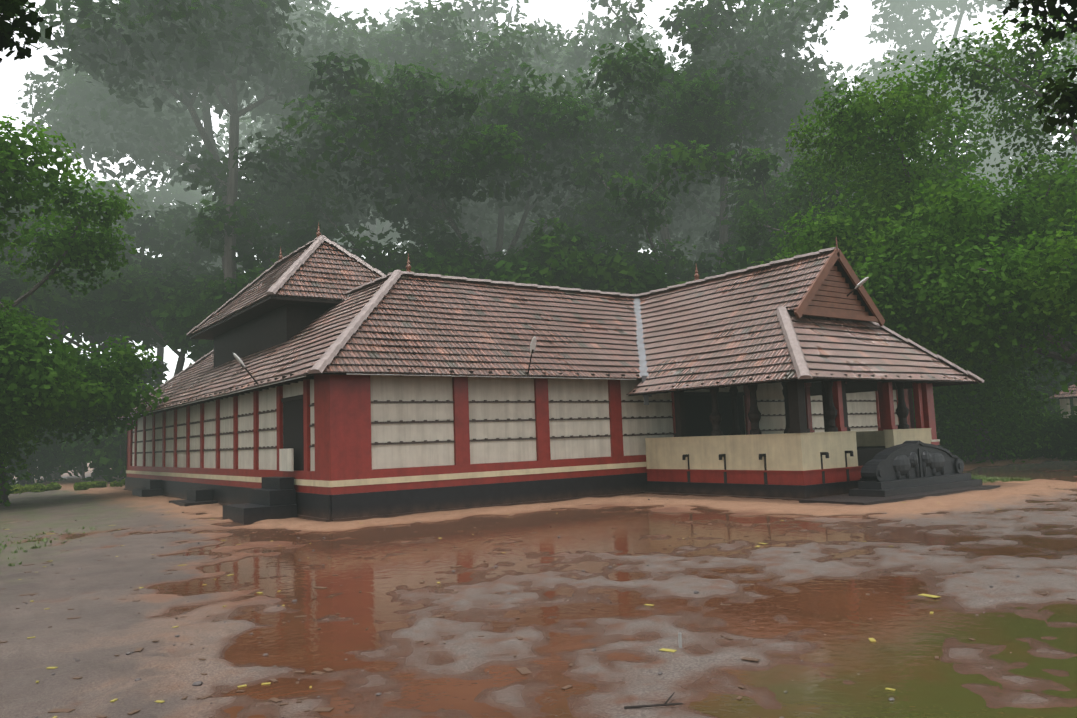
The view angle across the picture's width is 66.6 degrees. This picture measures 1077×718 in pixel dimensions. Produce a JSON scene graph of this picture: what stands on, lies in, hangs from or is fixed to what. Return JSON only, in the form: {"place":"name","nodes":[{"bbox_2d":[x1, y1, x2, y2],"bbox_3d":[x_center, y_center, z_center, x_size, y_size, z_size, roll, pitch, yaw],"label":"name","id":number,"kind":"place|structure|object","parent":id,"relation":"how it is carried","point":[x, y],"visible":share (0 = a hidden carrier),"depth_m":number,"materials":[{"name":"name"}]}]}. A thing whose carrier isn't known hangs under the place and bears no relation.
{"place":"outdoors","nodes":[
{"label":"outdoors","id":0,"kind":"place"},
{"bbox_2d":[190,296,341,368],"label":"upper wall","id":1,"kind":"structure","parent":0,"point":[268,322],"depth_m":27.02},
{"bbox_2d":[116,277,868,420],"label":"lamps","id":2,"kind":"object","parent":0,"point":[533,341],"visible":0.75,"depth_m":20.93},
{"bbox_2d":[9,458,997,489],"bbox_3d":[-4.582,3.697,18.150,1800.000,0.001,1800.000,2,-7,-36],"label":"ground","id":3,"kind":"structure","parent":0,"point":[69,482],"depth_m":58.80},
{"bbox_2d":[0,262,25,311],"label":"tree","id":4,"kind":"object","parent":3,"relation":"on","point":[9,280],"visible":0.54,"depth_m":50.75,"materials":[{"name":"green plant"}]},
{"bbox_2d":[0,0,52,62],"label":"tree","id":5,"kind":"object","parent":3,"relation":"on","point":[9,9],"visible":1,"depth_m":9.93,"materials":[{"name":"green plant"}]},
{"bbox_2d":[0,114,99,452],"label":"tree","id":6,"kind":"object","parent":3,"relation":"on","point":[15,348],"visible":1,"depth_m":26.96,"materials":[{"name":"green plant"}]},
{"bbox_2d":[0,187,111,483],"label":"tree","id":7,"kind":"object","parent":3,"relation":"on","point":[56,303],"visible":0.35,"depth_m":53.80,"materials":[{"name":"green plant"}]},
{"bbox_2d":[10,479,124,493],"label":"shrubs","id":8,"kind":"object","parent":3,"relation":"on","point":[38,487],"visible":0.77,"depth_m":41.52,"materials":[{"name":"green plant"}]},
{"bbox_2d":[6,387,138,485],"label":"understory shrubs","id":9,"kind":"object","parent":3,"relation":"on","point":[106,453],"visible":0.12,"depth_m":52.86,"materials":[{"name":"green plant"}]},
{"bbox_2d":[37,440,122,476],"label":"understory shrubs","id":10,"kind":"object","parent":3,"relation":"on","point":[79,469],"depth_m":67.02,"materials":[{"name":"green plant"}]},
{"bbox_2d":[0,172,168,506],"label":"tree","id":11,"kind":"object","parent":3,"relation":"on","point":[95,392],"visible":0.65,"depth_m":31.63,"materials":[{"name":"green plant"}]},
{"bbox_2d":[2,171,168,478],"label":"tree","id":12,"kind":"object","parent":3,"relation":"on","point":[137,198],"depth_m":67.67,"materials":[{"name":"green plant"}]},
{"bbox_2d":[0,191,180,478],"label":"tree","id":13,"kind":"object","parent":3,"relation":"on","point":[146,335],"visible":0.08,"depth_m":62.42,"materials":[{"name":"green plant"}]},
{"bbox_2d":[69,168,219,386],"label":"tree","id":14,"kind":"object","parent":3,"relation":"on","point":[163,196],"visible":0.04,"depth_m":79.75,"materials":[{"name":"green plant"}]},
{"bbox_2d":[70,200,221,375],"bbox_3d":[-25.967,-1.249,58.706,11.850,19.859,13.764,-2,-6,2],"label":"tree","id":15,"kind":"object","parent":3,"relation":"on","point":[136,292],"visible":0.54,"depth_m":55.91,"materials":[{"name":"green plant"}]},
{"bbox_2d":[112,81,288,362],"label":"tree","id":16,"kind":"object","parent":3,"relation":"on","point":[195,205],"visible":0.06,"depth_m":76.98,"materials":[{"name":"green plant"}]},
{"bbox_2d":[15,0,393,272],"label":"tree","id":17,"kind":"object","parent":3,"relation":"on","point":[124,97],"visible":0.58,"depth_m":53.35,"materials":[{"name":"green plant"}]},
{"bbox_2d":[157,0,326,299],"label":"tree","id":18,"kind":"object","parent":3,"relation":"on","point":[289,84],"visible":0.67,"depth_m":52.08,"materials":[{"name":"green plant"}]},
{"bbox_2d":[185,194,334,307],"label":"tree","id":19,"kind":"object","parent":3,"relation":"on","point":[249,232],"visible":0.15,"depth_m":52.01,"materials":[{"name":"green plant"}]},
{"bbox_2d":[151,162,372,364],"bbox_3d":[-18.640,-2.366,58.882,16.484,21.610,19.143,-1,-6,-6],"label":"tree","id":20,"kind":"object","parent":3,"relation":"on","point":[188,317],"visible":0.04,"depth_m":53.03,"materials":[{"name":"green plant"}]},
{"bbox_2d":[213,1,370,271],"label":"tree","id":21,"kind":"object","parent":3,"relation":"on","point":[224,116],"visible":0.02,"depth_m":81.38,"materials":[{"name":"green plant"}]},
{"bbox_2d":[250,19,341,140],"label":"tree","id":22,"kind":"object","parent":3,"relation":"on","point":[265,108],"visible":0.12,"depth_m":58.39,"materials":[{"name":"green plant"}]},
{"bbox_2d":[217,0,453,257],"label":"tree","id":23,"kind":"object","parent":3,"relation":"on","point":[377,228],"visible":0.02,"depth_m":73.05,"materials":[{"name":"green plant"}]},
{"bbox_2d":[276,158,519,280],"bbox_3d":[-8.017,-2.607,57.812,19.623,21.138,18.905,2,-7,-36],"label":"tree","id":24,"kind":"object","parent":3,"relation":"on","point":[359,251],"visible":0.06,"depth_m":53.49,"materials":[{"name":"green plant"}]},
{"bbox_2d":[337,6,531,262],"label":"tree","id":25,"kind":"object","parent":3,"relation":"on","point":[409,241],"depth_m":82.36,"materials":[{"name":"green plant"}]},
{"bbox_2d":[216,0,699,280],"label":"tree","id":26,"kind":"object","parent":3,"relation":"on","point":[513,148],"visible":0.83,"depth_m":53.60,"materials":[{"name":"green plant"}]},
{"bbox_2d":[434,0,539,261],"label":"tree","id":27,"kind":"object","parent":3,"relation":"on","point":[489,12],"visible":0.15,"depth_m":62.23,"materials":[{"name":"green plant"}]},
{"bbox_2d":[0,456,1076,717],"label":"yard ground","id":28,"kind":"structure","parent":3,"relation":"on","point":[106,632],"depth_m":8.59,"materials":[{"name":"brown soil"}]},
{"bbox_2d":[132,476,296,523],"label":"entrance steps","id":29,"kind":"structure","parent":28,"relation":"on","point":[273,497],"depth_m":19.77,"materials":[{"name":"grey stone"}]},
{"bbox_2d":[6,452,682,708],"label":"yard props","id":30,"kind":"object","parent":28,"relation":"on","point":[680,646],"visible":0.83,"depth_m":5.10,"materials":[{"name":"brown"}]},
{"bbox_2d":[0,474,1031,566],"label":"grass tufts","id":31,"kind":"object","parent":28,"relation":"on","point":[994,479],"visible":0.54,"depth_m":17.83,"materials":[{"name":"green plant"}]},
{"bbox_2d":[0,490,1076,717],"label":"yard litter","id":32,"kind":"object","parent":28,"relation":"on","point":[523,670],"visible":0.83,"depth_m":7.38,"materials":[{"name":"brown plant"}]},
{"bbox_2d":[632,237,966,500],"bbox_3d":[7.152,0.258,23.215,7.300,6.920,6.165,2,-7,-36],"label":"temple porch","id":33,"kind":"object","parent":28,"relation":"on","point":[800,458],"visible":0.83,"depth_m":21.52,"materials":[{"name":"beige paint"}]},
{"bbox_2d":[799,440,999,504],"bbox_3d":[8.855,2.675,19.908,6.000,1.345,1.650,2,-7,-36],"label":"stone sculpture","id":34,"kind":"object","parent":28,"relation":"on","point":[912,470],"visible":1,"depth_m":19.76,"materials":[{"name":"black stone"}]},
{"bbox_2d":[465,30,656,250],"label":"tree","id":35,"kind":"object","parent":3,"relation":"on","point":[631,234],"depth_m":84.47,"materials":[{"name":"green plant"}]},
{"bbox_2d":[488,9,658,235],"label":"tree","id":36,"kind":"object","parent":3,"relation":"on","point":[590,27],"visible":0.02,"depth_m":70.18,"materials":[{"name":"green plant"}]},
{"bbox_2d":[478,188,678,291],"bbox_3d":[2.190,-2.078,58.503,18.930,19.442,15.980,2,-7,-36],"label":"tree","id":37,"kind":"object","parent":3,"relation":"on","point":[551,259],"visible":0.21,"depth_m":53.55,"materials":[{"name":"green plant"}]},
{"bbox_2d":[562,0,704,283],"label":"tree","id":38,"kind":"object","parent":3,"relation":"on","point":[625,20],"visible":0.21,"depth_m":62.89,"materials":[{"name":"brown plant"}]},
{"bbox_2d":[535,31,748,259],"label":"tree","id":39,"kind":"object","parent":3,"relation":"on","point":[687,225],"visible":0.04,"depth_m":76.42,"materials":[{"name":"green plant"}]},
{"bbox_2d":[566,135,747,293],"bbox_3d":[7.548,-4.168,58.103,17.724,23.132,16.679,-5,-6,27],"label":"tree","id":40,"kind":"object","parent":3,"relation":"on","point":[643,272],"visible":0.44,"depth_m":53.37,"materials":[{"name":"green plant"}]},
{"bbox_2d":[583,18,802,114],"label":"tree","id":41,"kind":"object","parent":3,"relation":"on","point":[632,30],"depth_m":87.34,"materials":[{"name":"green plant"}]},
{"bbox_2d":[663,231,738,278],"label":"tree","id":42,"kind":"object","parent":3,"relation":"on","point":[692,257],"visible":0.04,"depth_m":77.77,"materials":[{"name":"green plant"}]},
{"bbox_2d":[667,0,785,270],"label":"tree","id":43,"kind":"object","parent":3,"relation":"on","point":[722,233],"visible":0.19,"depth_m":63.34,"materials":[{"name":"brown plant"}]},
{"bbox_2d":[622,0,855,268],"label":"tree","id":44,"kind":"object","parent":3,"relation":"on","point":[735,108],"visible":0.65,"depth_m":60.77,"materials":[{"name":"green plant"}]},
{"bbox_2d":[638,147,884,293],"bbox_3d":[14.912,-3.634,56.056,19.582,21.174,16.699,2,-7,-36],"label":"tree","id":45,"kind":"object","parent":3,"relation":"on","point":[754,191],"visible":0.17,"depth_m":55.38,"materials":[{"name":"green plant"}]},
{"bbox_2d":[687,129,921,271],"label":"tree","id":46,"kind":"object","parent":3,"relation":"on","point":[708,242],"visible":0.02,"depth_m":69.09,"materials":[{"name":"green plant"}]},
{"bbox_2d":[753,142,982,265],"bbox_3d":[21.909,-3.818,56.191,16.946,21.056,18.994,2,-7,-36],"label":"tree","id":47,"kind":"object","parent":3,"relation":"on","point":[963,147],"depth_m":49.89,"materials":[{"name":"green plant"}]},
{"bbox_2d":[735,153,1027,404],"bbox_3d":[20.097,-3.281,48.585,15.084,18.659,15.016,2,-7,-36],"label":"tree","id":48,"kind":"object","parent":3,"relation":"on","point":[785,205],"visible":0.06,"depth_m":50.84,"materials":[{"name":"green plant"}]},
{"bbox_2d":[744,50,1076,463],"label":"tree","id":49,"kind":"object","parent":3,"relation":"on","point":[852,126],"visible":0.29,"depth_m":35.80,"materials":[{"name":"green plant"}]},
{"bbox_2d":[835,0,1052,168],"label":"tree","id":50,"kind":"object","parent":3,"relation":"on","point":[912,20],"visible":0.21,"depth_m":73.86,"materials":[{"name":"green plant"}]},
{"bbox_2d":[909,160,1008,194],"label":"tree","id":51,"kind":"object","parent":3,"relation":"on","point":[989,168],"depth_m":78.65,"materials":[{"name":"green plant"}]},
{"bbox_2d":[843,3,1076,423],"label":"tree","id":52,"kind":"object","parent":3,"relation":"on","point":[978,273],"visible":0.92,"depth_m":30.84,"materials":[{"name":"green plant"}]},
{"bbox_2d":[914,357,1076,427],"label":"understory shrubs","id":53,"kind":"object","parent":3,"relation":"on","point":[1054,407],"visible":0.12,"depth_m":49.23,"materials":[{"name":"green plant"}]},
{"bbox_2d":[915,403,1076,460],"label":"shrubs","id":54,"kind":"object","parent":3,"relation":"on","point":[1064,446],"visible":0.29,"depth_m":36.72,"materials":[{"name":"green plant"}]},
{"bbox_2d":[952,31,1076,205],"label":"tree","id":55,"kind":"object","parent":3,"relation":"on","point":[990,161],"visible":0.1,"depth_m":77.48,"materials":[{"name":"green plant"}]},
{"bbox_2d":[998,0,1076,133],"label":"tree","id":56,"kind":"object","parent":3,"relation":"on","point":[1067,99],"visible":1,"depth_m":10.50,"materials":[{"name":"green plant"}]},
{"bbox_2d":[1014,160,1076,413],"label":"tree","id":57,"kind":"object","parent":3,"relation":"on","point":[1068,365],"depth_m":50.76,"materials":[{"name":"green plant"}]},
{"bbox_2d":[1059,396,1076,417],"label":"building wall","id":58,"kind":"structure","parent":3,"relation":"on","point":[1063,403],"depth_m":44.41,"materials":[{"name":"white paint"}]},
{"bbox_2d":[1049,384,1076,397],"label":"roof","id":59,"kind":"structure","parent":58,"relation":"on","point":[1062,394],"depth_m":44.25,"materials":[{"name":"tile"}]},
{"bbox_2d":[123,369,914,521],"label":"temple walls","id":60,"kind":"structure","parent":0,"point":[348,447],"depth_m":21.55,"materials":[{"name":"paint"}]},
{"bbox_2d":[118,240,979,418],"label":"temple roof tiles","id":61,"kind":"object","parent":60,"relation":"on","point":[325,270],"visible":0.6,"depth_m":22.89,"materials":[{"name":"brown tile"}]},
{"bbox_2d":[278,222,698,280],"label":"roof finials","id":62,"kind":"object","parent":61,"relation":"on","point":[408,266],"visible":0.79,"depth_m":26.57,"materials":[{"name":"brown metal"}]},
{"bbox_2d":[117,235,983,417],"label":"temple roof caps","id":63,"kind":"object","parent":61,"relation":"on","point":[801,367],"visible":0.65,"depth_m":23.82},
{"bbox_2d":[632,296,651,404],"bbox_3d":[4.661,-0.403,27.084,7.306,4.028,4.150,2,-7,-36],"label":"roof valley gutter","id":64,"kind":"object","parent":61,"relation":"on","point":[643,367],"visible":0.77,"depth_m":25.19,"materials":[{"name":"grey metal"}]},
{"bbox_2d":[0,0,1076,382],"label":"sky","id":65,"kind":"structure","parent":0,"point":[847,45],"materials":[{"name":"white"}]},
{"bbox_2d":[122,256,977,419],"bbox_3d":[-0.777,0.344,33.579,25.000,3.670,32.240,2,-7,-36],"label":"temple roof underside","id":66,"kind":"object","parent":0,"point":[853,386],"visible":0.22,"depth_m":22.94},
{"bbox_2d":[76,460,1076,717],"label":"puddle water","id":67,"kind":"structure","parent":0,"point":[926,684],"depth_m":7.82,"materials":[{"name":"brown liquid"}]},
{"bbox_2d":[256,592,875,641],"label":"fallen leaves","id":68,"kind":"object","parent":67,"relation":"on","point":[872,639],"visible":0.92,"depth_m":6.58,"materials":[{"name":"yellow plant"}]}
]}

